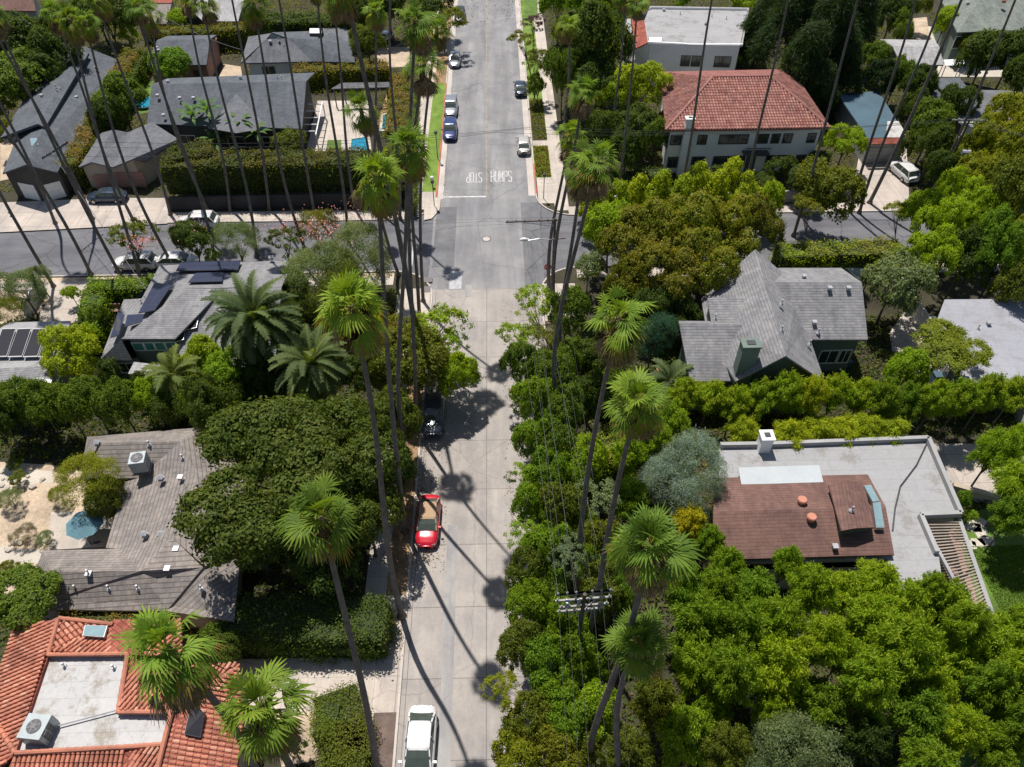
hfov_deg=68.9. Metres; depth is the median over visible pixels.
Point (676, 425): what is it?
tree
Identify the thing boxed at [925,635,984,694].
tree
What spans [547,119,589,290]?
fan palm
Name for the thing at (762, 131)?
power line
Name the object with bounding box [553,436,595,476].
tree
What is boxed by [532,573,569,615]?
tree
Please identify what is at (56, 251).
side road
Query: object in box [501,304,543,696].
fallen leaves
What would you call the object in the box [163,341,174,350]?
window
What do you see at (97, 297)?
hedge
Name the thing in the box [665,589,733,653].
tree
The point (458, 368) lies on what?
tree
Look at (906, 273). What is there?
tree
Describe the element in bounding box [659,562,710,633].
tree
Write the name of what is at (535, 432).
power line
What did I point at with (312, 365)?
date palm
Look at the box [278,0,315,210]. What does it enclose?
fan palm
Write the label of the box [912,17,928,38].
garden ground
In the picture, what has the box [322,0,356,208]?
fan palm
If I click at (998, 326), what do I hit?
grey roofed house
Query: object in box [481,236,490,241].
manhole cover
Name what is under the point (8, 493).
tree
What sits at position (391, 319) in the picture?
tree
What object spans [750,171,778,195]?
tree
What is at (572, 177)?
fan palm
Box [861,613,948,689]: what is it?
tree
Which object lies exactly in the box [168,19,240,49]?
service wire
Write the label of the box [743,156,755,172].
door
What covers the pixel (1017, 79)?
tree
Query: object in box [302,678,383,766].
hedge
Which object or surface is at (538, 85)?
tree
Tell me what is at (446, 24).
verge
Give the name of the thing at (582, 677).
power line
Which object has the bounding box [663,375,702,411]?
tree
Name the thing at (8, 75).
tree
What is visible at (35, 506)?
garden ground
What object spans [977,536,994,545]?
stepping stone
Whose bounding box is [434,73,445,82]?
verge
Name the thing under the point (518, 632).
tree
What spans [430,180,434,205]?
sign post
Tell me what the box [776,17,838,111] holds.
tree
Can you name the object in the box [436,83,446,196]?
kerb
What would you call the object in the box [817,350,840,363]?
window
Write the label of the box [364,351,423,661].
fallen leaves
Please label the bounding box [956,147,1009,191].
tree
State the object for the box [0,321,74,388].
carport
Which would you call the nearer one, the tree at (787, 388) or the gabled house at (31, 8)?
the tree at (787, 388)
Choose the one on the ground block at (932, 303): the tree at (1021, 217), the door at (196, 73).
the tree at (1021, 217)
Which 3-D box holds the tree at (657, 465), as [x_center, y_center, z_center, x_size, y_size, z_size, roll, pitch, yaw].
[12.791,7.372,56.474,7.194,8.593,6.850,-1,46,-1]
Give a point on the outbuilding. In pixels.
(185, 43)
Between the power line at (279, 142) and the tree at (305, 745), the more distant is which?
the power line at (279, 142)
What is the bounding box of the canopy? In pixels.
[938,59,963,77]
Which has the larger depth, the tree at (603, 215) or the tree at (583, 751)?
the tree at (603, 215)
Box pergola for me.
[927,517,993,612]
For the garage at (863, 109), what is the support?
on the ground block at (551, 206)
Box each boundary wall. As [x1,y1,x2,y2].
[167,191,386,209]
[614,189,851,205]
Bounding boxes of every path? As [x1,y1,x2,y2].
[0,468,53,483]
[0,547,42,563]
[889,312,932,366]
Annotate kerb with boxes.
[4,270,432,766]
[167,4,453,223]
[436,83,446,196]
[519,0,897,215]
[533,163,536,192]
[541,261,937,678]
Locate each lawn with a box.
[138,81,153,113]
[326,140,340,149]
[524,0,537,16]
[956,509,1023,710]
[956,705,1023,766]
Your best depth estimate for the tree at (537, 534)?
49.25 m
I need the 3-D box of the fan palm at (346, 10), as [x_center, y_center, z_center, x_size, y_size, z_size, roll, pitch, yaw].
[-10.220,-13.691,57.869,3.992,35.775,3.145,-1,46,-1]
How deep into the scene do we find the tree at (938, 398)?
60.37 m
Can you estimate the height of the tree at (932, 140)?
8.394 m
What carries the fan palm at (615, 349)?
on the ground block at (932, 303)
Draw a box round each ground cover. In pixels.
[257,0,751,22]
[529,98,546,138]
[533,144,551,176]
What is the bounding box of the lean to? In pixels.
[845,268,866,291]
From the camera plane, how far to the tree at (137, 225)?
78.40 m
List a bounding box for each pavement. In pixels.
[0,277,393,289]
[167,210,404,221]
[363,331,407,721]
[395,288,430,325]
[414,0,442,216]
[422,192,435,208]
[424,198,440,219]
[533,140,547,145]
[534,0,568,209]
[537,177,553,202]
[542,283,574,320]
[569,203,899,213]
[577,262,999,276]
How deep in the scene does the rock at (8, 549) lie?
57.01 m
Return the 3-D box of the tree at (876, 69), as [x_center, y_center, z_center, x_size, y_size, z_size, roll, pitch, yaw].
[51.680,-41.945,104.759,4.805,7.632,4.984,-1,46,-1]
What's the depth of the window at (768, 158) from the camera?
94.33 m
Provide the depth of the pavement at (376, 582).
56.02 m
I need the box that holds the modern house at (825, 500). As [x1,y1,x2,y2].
[712,430,963,630]
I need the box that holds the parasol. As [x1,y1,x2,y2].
[66,511,102,543]
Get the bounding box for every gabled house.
[0,0,40,18]
[1,46,116,200]
[139,0,174,41]
[147,72,314,151]
[179,0,250,26]
[678,249,867,417]
[880,39,943,70]
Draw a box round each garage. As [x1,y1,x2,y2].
[79,122,176,188]
[833,91,907,162]
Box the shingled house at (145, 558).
[28,428,243,629]
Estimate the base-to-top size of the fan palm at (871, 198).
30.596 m
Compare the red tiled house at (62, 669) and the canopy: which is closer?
the red tiled house at (62, 669)
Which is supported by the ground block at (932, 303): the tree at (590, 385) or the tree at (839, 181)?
the tree at (590, 385)
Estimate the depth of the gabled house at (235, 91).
97.85 m
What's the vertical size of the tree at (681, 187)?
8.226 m
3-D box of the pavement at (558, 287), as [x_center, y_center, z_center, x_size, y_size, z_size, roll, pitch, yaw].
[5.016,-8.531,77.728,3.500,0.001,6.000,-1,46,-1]
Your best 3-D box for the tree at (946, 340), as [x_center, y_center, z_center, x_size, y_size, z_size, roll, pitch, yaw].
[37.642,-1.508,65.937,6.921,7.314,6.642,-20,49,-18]
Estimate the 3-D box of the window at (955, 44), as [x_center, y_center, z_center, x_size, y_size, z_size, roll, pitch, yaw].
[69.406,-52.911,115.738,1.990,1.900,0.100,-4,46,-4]
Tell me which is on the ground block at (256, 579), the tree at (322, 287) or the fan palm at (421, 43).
the tree at (322, 287)
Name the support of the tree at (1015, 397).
on the ground block at (932, 303)
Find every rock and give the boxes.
[4,547,11,552]
[16,483,25,488]
[28,483,35,489]
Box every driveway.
[0,198,167,231]
[39,282,82,322]
[142,658,378,711]
[850,148,908,207]
[934,444,1021,501]
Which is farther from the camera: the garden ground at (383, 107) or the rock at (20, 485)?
the garden ground at (383, 107)
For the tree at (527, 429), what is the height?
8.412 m
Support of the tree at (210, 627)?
on the ground block at (256, 579)
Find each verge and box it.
[0,273,394,281]
[368,712,396,766]
[386,307,429,594]
[422,83,445,191]
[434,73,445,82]
[435,53,447,72]
[439,3,451,40]
[521,0,542,99]
[529,101,546,140]
[533,146,550,177]
[545,321,554,349]
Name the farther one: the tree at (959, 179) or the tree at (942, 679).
the tree at (959, 179)
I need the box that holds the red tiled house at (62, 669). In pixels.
[0,616,249,766]
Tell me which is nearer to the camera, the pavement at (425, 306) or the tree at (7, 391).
the tree at (7, 391)
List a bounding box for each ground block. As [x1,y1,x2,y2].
[0,0,449,215]
[0,271,430,766]
[520,0,1023,213]
[542,262,1023,766]
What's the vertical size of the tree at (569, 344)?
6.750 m
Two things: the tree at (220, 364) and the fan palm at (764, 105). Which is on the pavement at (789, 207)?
the fan palm at (764, 105)
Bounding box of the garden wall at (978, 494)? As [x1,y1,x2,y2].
[952,482,1000,504]
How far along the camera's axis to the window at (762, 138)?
92.33 m
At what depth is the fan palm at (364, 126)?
67.12 m
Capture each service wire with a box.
[52,153,146,289]
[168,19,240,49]
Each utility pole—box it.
[42,141,94,222]
[506,218,565,291]
[555,588,612,674]
[937,118,984,187]
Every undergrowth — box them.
[0,0,424,195]
[0,285,399,658]
[546,0,1023,190]
[546,311,1019,766]
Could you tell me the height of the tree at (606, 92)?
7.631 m
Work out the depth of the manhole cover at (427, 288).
79.18 m
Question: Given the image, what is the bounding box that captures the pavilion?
[331,82,388,107]
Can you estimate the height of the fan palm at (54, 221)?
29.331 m
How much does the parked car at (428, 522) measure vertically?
1.485 m
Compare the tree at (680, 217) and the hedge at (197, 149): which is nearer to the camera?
the tree at (680, 217)
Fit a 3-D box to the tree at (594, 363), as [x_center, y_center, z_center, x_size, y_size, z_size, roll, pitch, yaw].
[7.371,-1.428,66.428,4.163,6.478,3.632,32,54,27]
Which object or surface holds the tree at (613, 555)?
on the ground block at (932, 303)
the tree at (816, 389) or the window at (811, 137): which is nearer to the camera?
the tree at (816, 389)
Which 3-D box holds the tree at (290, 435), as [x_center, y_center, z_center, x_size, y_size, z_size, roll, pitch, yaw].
[-14.814,7.672,53.509,14.913,12.475,15.472,-1,46,-1]
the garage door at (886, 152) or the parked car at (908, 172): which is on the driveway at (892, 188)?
the parked car at (908, 172)
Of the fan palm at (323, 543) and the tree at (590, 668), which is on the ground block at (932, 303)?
the tree at (590, 668)
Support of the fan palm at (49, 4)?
on the driveway at (31, 215)
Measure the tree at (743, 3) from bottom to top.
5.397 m
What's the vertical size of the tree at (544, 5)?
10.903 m
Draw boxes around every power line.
[61,132,495,156]
[66,129,517,147]
[79,127,528,143]
[496,118,952,134]
[508,226,557,589]
[516,222,566,587]
[525,226,575,585]
[530,236,557,597]
[531,241,607,586]
[531,244,575,596]
[532,118,973,132]
[536,118,983,131]
[539,220,591,584]
[548,224,598,570]
[556,221,610,587]
[558,599,567,766]
[567,594,577,755]
[576,592,588,760]
[592,591,607,764]
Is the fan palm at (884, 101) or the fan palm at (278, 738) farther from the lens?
the fan palm at (884, 101)
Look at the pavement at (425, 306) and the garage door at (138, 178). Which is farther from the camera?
the garage door at (138, 178)
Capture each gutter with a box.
[438,0,457,198]
[515,0,534,195]
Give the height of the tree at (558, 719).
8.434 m
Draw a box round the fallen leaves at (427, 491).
[412,306,453,577]
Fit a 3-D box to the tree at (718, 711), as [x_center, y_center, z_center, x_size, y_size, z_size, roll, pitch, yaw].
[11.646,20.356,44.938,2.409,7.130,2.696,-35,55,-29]
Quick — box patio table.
[86,529,110,544]
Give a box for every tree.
[0,8,43,53]
[0,44,48,107]
[0,88,16,115]
[0,116,14,143]
[0,268,49,314]
[0,295,25,325]
[0,373,36,431]
[0,403,20,448]
[0,487,22,509]
[0,559,19,572]
[0,560,63,632]
[4,457,23,470]
[7,468,25,485]
[7,521,38,545]
[13,377,60,436]
[17,24,84,82]
[23,264,52,297]
[33,529,53,546]
[34,1,75,32]
[34,380,86,438]
[36,323,102,378]
[46,486,70,502]
[50,448,125,513]
[59,285,81,305]
[65,375,111,434]
[68,0,118,44]
[75,0,137,55]
[82,321,101,343]
[82,473,126,521]
[84,93,123,132]
[85,303,108,332]
[87,70,148,130]
[88,375,139,432]
[96,356,123,385]
[105,217,162,268]
[116,18,141,48]
[129,370,146,381]
[129,375,166,426]
[145,392,186,429]
[146,45,192,80]
[165,7,186,26]
[166,212,220,261]
[166,388,407,570]
[176,333,229,382]
[176,389,221,421]
[179,368,252,433]
[197,620,221,653]
[202,345,244,389]
[203,247,220,260]
[209,219,262,261]
[209,629,249,664]
[215,505,284,582]
[232,355,277,401]
[249,219,307,259]
[260,202,364,273]
[262,367,310,402]
[269,126,307,150]
[280,290,317,329]
[281,235,361,305]
[281,267,310,302]
[283,539,364,603]
[288,737,308,758]
[304,257,363,322]
[314,315,352,358]
[319,394,406,472]
[320,217,393,287]
[339,464,406,562]
[342,354,385,392]
[345,0,373,25]
[347,23,387,62]
[363,384,425,450]
[365,0,405,40]
[365,312,402,348]
[366,342,412,394]
[382,313,424,344]
[382,444,418,505]
[392,322,449,400]
[407,0,453,34]
[408,302,474,346]
[418,350,481,405]
[418,380,456,408]
[435,329,469,353]
[439,5,469,51]
[478,669,525,720]
[489,727,544,766]
[492,321,537,353]
[493,618,583,685]
[497,689,552,760]
[498,339,543,382]
[503,461,532,483]
[503,516,568,571]
[503,545,546,588]
[503,575,550,634]
[506,28,535,74]
[507,375,554,420]
[508,480,571,551]
[509,415,550,459]
[513,282,552,348]
[517,323,563,351]
[519,519,572,581]
[520,12,545,47]
[520,632,569,689]
[521,444,572,493]
[522,48,547,97]
[526,71,546,103]
[526,346,576,387]
[528,418,576,468]
[528,618,568,659]
[531,478,588,551]
[531,595,591,653]
[531,675,580,717]
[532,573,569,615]
[533,405,560,423]
[534,724,585,766]
[536,537,575,602]
[536,686,595,754]
[537,0,578,44]
[541,46,581,118]
[544,283,591,340]
[545,530,594,602]
[547,379,586,430]
[547,723,603,766]
[548,627,599,681]
[549,0,636,93]
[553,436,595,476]
[553,464,591,492]
[555,500,598,555]
[557,334,585,376]
[562,0,630,21]
[566,368,615,433]
[568,677,616,751]
[569,542,601,579]
[570,431,609,479]
[570,647,611,687]
[571,518,623,557]
[573,249,607,293]
[574,47,620,109]
[574,477,622,517]
[575,337,606,376]
[578,195,611,222]
[578,556,624,627]
[582,196,632,273]
[583,107,622,168]
[594,178,632,227]
[594,203,675,262]
[595,76,636,111]
[598,721,656,766]
[599,362,633,415]
[601,250,653,314]
[605,471,651,528]
[605,571,635,625]
[606,120,648,173]
[606,536,631,574]
[609,437,648,477]
[612,59,675,105]
[618,101,658,153]
[622,234,704,300]
[625,169,649,206]
[626,675,683,735]
[629,282,680,339]
[633,309,678,369]
[635,188,720,250]
[636,426,732,522]
[641,420,673,463]
[643,116,668,165]
[644,168,673,201]
[651,701,716,766]
[656,401,693,454]
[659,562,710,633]
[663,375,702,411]
[664,172,693,222]
[665,296,703,347]
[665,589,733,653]
[669,637,712,704]
[671,503,707,540]
[673,0,691,5]
[676,226,742,304]
[686,161,708,180]
[687,689,734,729]
[688,160,715,212]
[688,191,761,274]
[691,522,726,572]
[693,377,726,432]
[695,640,764,708]
[698,718,754,766]
[701,168,732,204]
[701,566,741,605]
[708,543,746,577]
[708,597,770,657]
[709,163,725,173]
[714,155,743,201]
[716,383,754,437]
[730,169,763,220]
[731,0,755,8]
[734,189,786,245]
[735,0,781,69]
[735,566,779,604]
[735,594,765,615]
[737,49,746,69]
[738,729,791,766]
[743,375,780,420]
[743,629,811,711]
[745,0,820,69]
[745,707,854,766]
[749,690,796,740]
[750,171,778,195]
[757,179,785,216]
[758,593,807,640]
[761,155,787,175]
[769,367,805,429]
[770,544,804,596]
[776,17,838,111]
[777,154,798,180]
[782,675,815,716]
[784,560,840,620]
[785,164,815,200]
[792,195,826,242]
[795,153,867,224]
[796,611,855,671]
[797,372,833,420]
[798,0,865,75]
[798,673,853,734]
[804,57,841,121]
[806,149,832,166]
[818,31,865,113]
[818,122,871,167]
[821,369,853,415]
[826,636,866,678]
[827,569,868,618]
[828,648,902,729]
[832,0,879,50]
[834,712,893,766]
[840,591,896,646]
[844,376,875,415]
[852,557,903,598]
[858,246,940,325]
[861,39,892,84]
[861,58,900,94]
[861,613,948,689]
[869,374,904,416]
[874,0,916,38]
[877,577,944,628]
[881,346,932,387]
[883,200,906,239]
[883,608,902,643]
[884,53,916,103]
[885,676,950,742]
[888,6,914,39]
[894,87,929,128]
[896,379,927,422]
[896,732,959,766]
[897,62,940,118]
[897,131,916,160]
[897,186,942,252]
[904,221,963,299]
[909,192,980,249]
[910,95,958,164]
[910,317,996,387]
[912,122,955,182]
[912,668,960,710]
[913,376,956,435]
[914,0,934,14]
[915,569,950,596]
[922,147,967,185]
[922,597,995,672]
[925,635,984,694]
[926,576,974,638]
[932,3,959,43]
[934,164,984,202]
[935,377,985,438]
[937,81,983,119]
[937,701,992,758]
[938,220,1001,306]
[951,26,1016,83]
[952,110,1006,159]
[952,655,1023,715]
[953,507,967,523]
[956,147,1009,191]
[957,33,976,51]
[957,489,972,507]
[960,183,1013,225]
[960,371,1008,432]
[961,425,1023,486]
[965,509,979,522]
[970,613,1023,664]
[971,719,1023,766]
[973,201,1023,298]
[973,696,1023,762]
[981,90,1023,143]
[982,647,1023,714]
[983,154,1023,219]
[983,602,1023,665]
[984,492,1023,551]
[984,697,1016,726]
[985,26,1023,88]
[985,456,1023,527]
[986,253,1023,304]
[989,374,1023,428]
[991,123,1023,190]
[1000,53,1023,94]
[1005,421,1023,457]
[1014,214,1023,246]
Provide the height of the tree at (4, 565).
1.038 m
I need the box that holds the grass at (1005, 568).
[971,545,1023,609]
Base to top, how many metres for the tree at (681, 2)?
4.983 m
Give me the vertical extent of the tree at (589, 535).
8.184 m
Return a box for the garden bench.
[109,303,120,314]
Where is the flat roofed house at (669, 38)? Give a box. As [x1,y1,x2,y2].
[624,6,748,85]
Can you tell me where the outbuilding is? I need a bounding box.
[147,35,221,82]
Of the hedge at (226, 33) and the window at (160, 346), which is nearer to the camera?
the window at (160, 346)
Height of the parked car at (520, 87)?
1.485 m
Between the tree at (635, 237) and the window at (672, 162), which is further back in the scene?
the window at (672, 162)
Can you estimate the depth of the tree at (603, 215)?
75.94 m
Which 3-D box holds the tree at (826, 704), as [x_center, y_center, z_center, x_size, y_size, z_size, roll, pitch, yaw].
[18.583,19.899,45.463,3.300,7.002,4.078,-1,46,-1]
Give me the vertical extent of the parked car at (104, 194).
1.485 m
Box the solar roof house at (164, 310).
[101,255,289,382]
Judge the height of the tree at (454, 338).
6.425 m
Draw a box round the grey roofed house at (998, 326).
[929,299,1023,410]
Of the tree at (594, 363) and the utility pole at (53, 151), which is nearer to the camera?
the tree at (594, 363)
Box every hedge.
[50,599,172,621]
[52,46,142,190]
[72,280,117,361]
[82,272,154,304]
[86,48,150,151]
[150,21,265,50]
[159,144,404,195]
[167,138,218,163]
[211,587,400,662]
[242,10,366,50]
[245,630,388,669]
[292,58,389,90]
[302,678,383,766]
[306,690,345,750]
[383,72,414,141]
[403,85,420,215]
[583,391,669,496]
[608,165,670,193]
[766,234,908,272]
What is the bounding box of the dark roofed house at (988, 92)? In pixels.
[930,78,1013,147]
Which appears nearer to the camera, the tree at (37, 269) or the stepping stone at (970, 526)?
the stepping stone at (970, 526)
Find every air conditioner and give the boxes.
[16,713,59,746]
[127,451,152,475]
[847,359,852,367]
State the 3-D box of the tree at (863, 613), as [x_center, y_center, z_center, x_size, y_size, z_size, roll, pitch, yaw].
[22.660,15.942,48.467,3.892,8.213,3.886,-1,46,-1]
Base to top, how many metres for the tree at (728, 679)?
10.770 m
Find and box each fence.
[22,280,45,319]
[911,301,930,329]
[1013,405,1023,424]
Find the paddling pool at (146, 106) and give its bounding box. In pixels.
[133,97,149,109]
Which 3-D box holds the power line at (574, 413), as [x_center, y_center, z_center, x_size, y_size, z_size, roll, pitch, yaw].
[4.256,-1.847,56.888,0.014,1.371,39.303,-2,46,-2]
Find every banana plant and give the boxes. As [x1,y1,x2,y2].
[174,102,205,124]
[189,97,222,120]
[199,129,230,152]
[224,112,250,150]
[244,120,272,147]
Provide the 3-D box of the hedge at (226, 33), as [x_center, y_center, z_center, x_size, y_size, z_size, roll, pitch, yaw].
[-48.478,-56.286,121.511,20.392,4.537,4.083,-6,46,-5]
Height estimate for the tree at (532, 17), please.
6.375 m
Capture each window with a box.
[117,362,133,372]
[131,342,146,350]
[141,342,157,350]
[152,341,167,350]
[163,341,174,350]
[180,135,196,144]
[226,136,244,146]
[261,65,276,74]
[261,136,270,146]
[666,157,678,167]
[669,135,681,144]
[680,55,690,66]
[690,55,701,66]
[690,156,705,167]
[696,135,707,144]
[711,156,745,166]
[713,56,724,66]
[718,134,749,144]
[720,56,731,67]
[757,134,769,143]
[765,155,777,165]
[770,133,780,143]
[781,133,793,142]
[795,154,806,163]
[806,133,816,142]
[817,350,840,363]
[836,349,852,362]
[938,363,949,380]
[951,36,963,48]
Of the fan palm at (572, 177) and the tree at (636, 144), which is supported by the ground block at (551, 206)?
the tree at (636, 144)
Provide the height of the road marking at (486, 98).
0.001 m
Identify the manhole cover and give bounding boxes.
[424,277,431,281]
[424,286,430,291]
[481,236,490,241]
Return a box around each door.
[17,182,40,200]
[44,181,66,200]
[92,172,122,188]
[117,172,147,186]
[193,70,199,76]
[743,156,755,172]
[866,147,899,162]
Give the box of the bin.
[929,371,942,383]
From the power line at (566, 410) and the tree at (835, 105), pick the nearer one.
the power line at (566, 410)
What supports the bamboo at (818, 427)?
on the ground block at (932, 303)
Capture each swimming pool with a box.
[348,136,370,150]
[379,113,388,131]
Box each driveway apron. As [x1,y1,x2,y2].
[374,594,405,712]
[438,41,448,53]
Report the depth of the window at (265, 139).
97.54 m
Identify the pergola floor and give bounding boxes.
[935,531,976,606]
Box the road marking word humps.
[491,171,511,181]
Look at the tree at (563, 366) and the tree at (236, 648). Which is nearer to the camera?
the tree at (236, 648)
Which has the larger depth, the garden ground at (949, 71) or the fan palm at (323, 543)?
the garden ground at (949, 71)
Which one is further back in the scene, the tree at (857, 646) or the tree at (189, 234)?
the tree at (189, 234)
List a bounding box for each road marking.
[444,196,485,197]
[486,0,486,195]
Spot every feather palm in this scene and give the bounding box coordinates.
[141,343,201,396]
[645,357,695,395]
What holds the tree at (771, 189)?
on the ground block at (551, 206)
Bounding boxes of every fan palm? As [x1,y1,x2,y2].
[0,4,123,278]
[0,40,95,219]
[0,101,57,224]
[0,119,93,275]
[0,191,56,287]
[37,0,132,219]
[51,0,141,276]
[70,5,168,256]
[83,0,172,215]
[107,604,258,766]
[122,0,216,260]
[138,0,209,209]
[176,0,232,211]
[186,0,259,256]
[210,657,317,766]
[231,0,271,210]
[238,0,305,249]
[270,469,381,766]
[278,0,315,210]
[310,0,350,244]
[313,266,406,620]
[321,0,416,324]
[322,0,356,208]
[341,88,400,276]
[349,147,408,534]
[361,0,388,179]
[385,116,433,472]
[388,0,402,219]
[393,0,441,432]
[399,50,448,312]
[419,11,456,302]
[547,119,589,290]
[550,72,602,312]
[551,137,620,391]
[554,13,580,150]
[557,135,604,347]
[574,284,657,597]
[585,500,705,766]
[589,365,675,632]
[597,604,672,766]
[609,0,635,163]
[617,0,650,196]
[677,0,712,208]
[747,0,788,183]
[791,0,858,236]
[849,0,916,212]
[857,0,942,213]
[866,0,962,204]
[933,0,1015,189]
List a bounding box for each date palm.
[200,269,301,386]
[267,323,354,410]
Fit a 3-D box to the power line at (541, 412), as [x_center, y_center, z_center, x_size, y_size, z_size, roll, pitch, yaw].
[1.774,-1.709,56.755,0.014,1.370,39.307,-3,46,-3]
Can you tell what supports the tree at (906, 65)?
on the ground block at (551, 206)
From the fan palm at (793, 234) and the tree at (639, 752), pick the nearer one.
the tree at (639, 752)
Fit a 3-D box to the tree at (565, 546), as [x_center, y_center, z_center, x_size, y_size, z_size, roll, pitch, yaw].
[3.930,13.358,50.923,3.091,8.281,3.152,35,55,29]
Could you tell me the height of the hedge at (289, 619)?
3.982 m
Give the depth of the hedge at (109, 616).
50.74 m
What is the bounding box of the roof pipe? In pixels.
[55,704,127,726]
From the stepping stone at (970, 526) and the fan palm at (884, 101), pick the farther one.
the fan palm at (884, 101)
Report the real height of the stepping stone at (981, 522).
0.050 m
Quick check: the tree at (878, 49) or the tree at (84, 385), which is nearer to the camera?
the tree at (84, 385)
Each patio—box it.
[47,512,110,549]
[307,101,368,150]
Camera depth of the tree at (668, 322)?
66.29 m
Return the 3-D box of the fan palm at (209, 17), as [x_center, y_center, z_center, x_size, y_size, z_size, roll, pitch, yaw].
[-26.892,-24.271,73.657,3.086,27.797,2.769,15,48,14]
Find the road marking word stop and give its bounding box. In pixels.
[466,172,481,182]
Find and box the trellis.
[303,102,325,148]
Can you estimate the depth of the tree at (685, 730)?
40.06 m
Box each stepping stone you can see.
[961,540,976,549]
[964,521,981,531]
[970,538,985,546]
[971,518,987,527]
[974,526,987,537]
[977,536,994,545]
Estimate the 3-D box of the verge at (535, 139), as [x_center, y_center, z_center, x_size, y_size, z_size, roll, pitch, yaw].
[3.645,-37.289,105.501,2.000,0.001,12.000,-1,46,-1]
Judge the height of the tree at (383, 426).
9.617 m
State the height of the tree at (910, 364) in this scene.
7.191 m
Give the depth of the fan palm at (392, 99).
77.40 m
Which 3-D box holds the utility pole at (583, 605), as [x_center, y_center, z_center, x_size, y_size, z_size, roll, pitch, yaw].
[4.164,15.786,46.583,3.320,11.050,0.410,-4,46,-3]
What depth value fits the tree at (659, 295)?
69.11 m
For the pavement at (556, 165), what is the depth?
103.89 m
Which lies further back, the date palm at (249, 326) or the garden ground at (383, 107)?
the garden ground at (383, 107)
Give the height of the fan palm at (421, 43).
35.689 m
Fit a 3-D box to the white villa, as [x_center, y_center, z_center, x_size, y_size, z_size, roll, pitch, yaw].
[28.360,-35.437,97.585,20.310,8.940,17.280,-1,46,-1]
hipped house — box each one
[241,27,354,74]
[932,0,1023,63]
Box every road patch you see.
[432,207,456,266]
[437,525,457,766]
[449,271,461,288]
[521,202,543,284]
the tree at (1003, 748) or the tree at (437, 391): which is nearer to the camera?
the tree at (1003, 748)
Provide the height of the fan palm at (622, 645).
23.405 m
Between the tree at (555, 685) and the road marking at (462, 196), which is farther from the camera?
the road marking at (462, 196)
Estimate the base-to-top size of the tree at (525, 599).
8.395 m
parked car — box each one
[87,187,127,203]
[112,250,157,272]
[155,251,198,267]
[177,210,219,228]
[382,30,394,42]
[398,705,437,766]
[413,494,440,548]
[422,391,445,436]
[441,117,457,140]
[443,94,458,116]
[448,51,461,67]
[454,6,465,21]
[513,80,527,95]
[515,135,530,154]
[888,160,919,182]
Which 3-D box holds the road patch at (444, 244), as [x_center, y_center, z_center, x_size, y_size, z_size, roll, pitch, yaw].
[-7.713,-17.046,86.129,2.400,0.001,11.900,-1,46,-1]
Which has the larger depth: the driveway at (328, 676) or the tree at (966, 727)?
the driveway at (328, 676)
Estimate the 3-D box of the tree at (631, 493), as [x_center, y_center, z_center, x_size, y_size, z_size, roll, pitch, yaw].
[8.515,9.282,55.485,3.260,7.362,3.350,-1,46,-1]
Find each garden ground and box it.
[0,136,15,180]
[0,290,50,323]
[0,462,113,594]
[220,64,241,75]
[277,711,319,766]
[377,47,409,67]
[377,89,389,127]
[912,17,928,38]
[920,26,1015,76]
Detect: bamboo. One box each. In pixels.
[721,414,760,441]
[771,417,814,451]
[795,413,836,439]
[826,411,864,448]
[850,411,888,446]
[879,413,911,445]
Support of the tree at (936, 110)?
on the ground block at (551, 206)
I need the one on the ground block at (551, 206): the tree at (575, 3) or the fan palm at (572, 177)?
the tree at (575, 3)
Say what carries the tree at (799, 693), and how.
on the ground block at (932, 303)
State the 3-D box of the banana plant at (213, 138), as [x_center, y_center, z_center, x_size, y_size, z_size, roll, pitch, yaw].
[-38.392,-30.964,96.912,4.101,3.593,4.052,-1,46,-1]
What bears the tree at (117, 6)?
on the ground block at (11, 196)
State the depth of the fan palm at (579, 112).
60.41 m
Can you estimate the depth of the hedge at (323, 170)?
87.96 m
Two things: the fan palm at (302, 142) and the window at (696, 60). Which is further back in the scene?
the window at (696, 60)
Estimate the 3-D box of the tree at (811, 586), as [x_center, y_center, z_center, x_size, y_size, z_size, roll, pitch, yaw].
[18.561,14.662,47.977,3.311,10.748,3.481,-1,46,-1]
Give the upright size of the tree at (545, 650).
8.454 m
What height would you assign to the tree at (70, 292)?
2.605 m
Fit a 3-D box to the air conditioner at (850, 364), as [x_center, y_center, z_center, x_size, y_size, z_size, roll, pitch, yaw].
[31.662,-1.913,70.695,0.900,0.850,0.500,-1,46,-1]
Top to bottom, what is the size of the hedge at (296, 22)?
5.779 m
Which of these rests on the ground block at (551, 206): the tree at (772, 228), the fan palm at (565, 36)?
the fan palm at (565, 36)
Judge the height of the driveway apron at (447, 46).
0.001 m
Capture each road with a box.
[0,203,1023,279]
[395,0,570,766]
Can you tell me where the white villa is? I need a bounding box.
[661,68,830,176]
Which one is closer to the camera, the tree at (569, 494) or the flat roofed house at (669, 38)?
the tree at (569, 494)
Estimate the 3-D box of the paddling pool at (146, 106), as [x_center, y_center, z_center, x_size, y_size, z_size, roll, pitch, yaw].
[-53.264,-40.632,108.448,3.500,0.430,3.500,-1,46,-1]

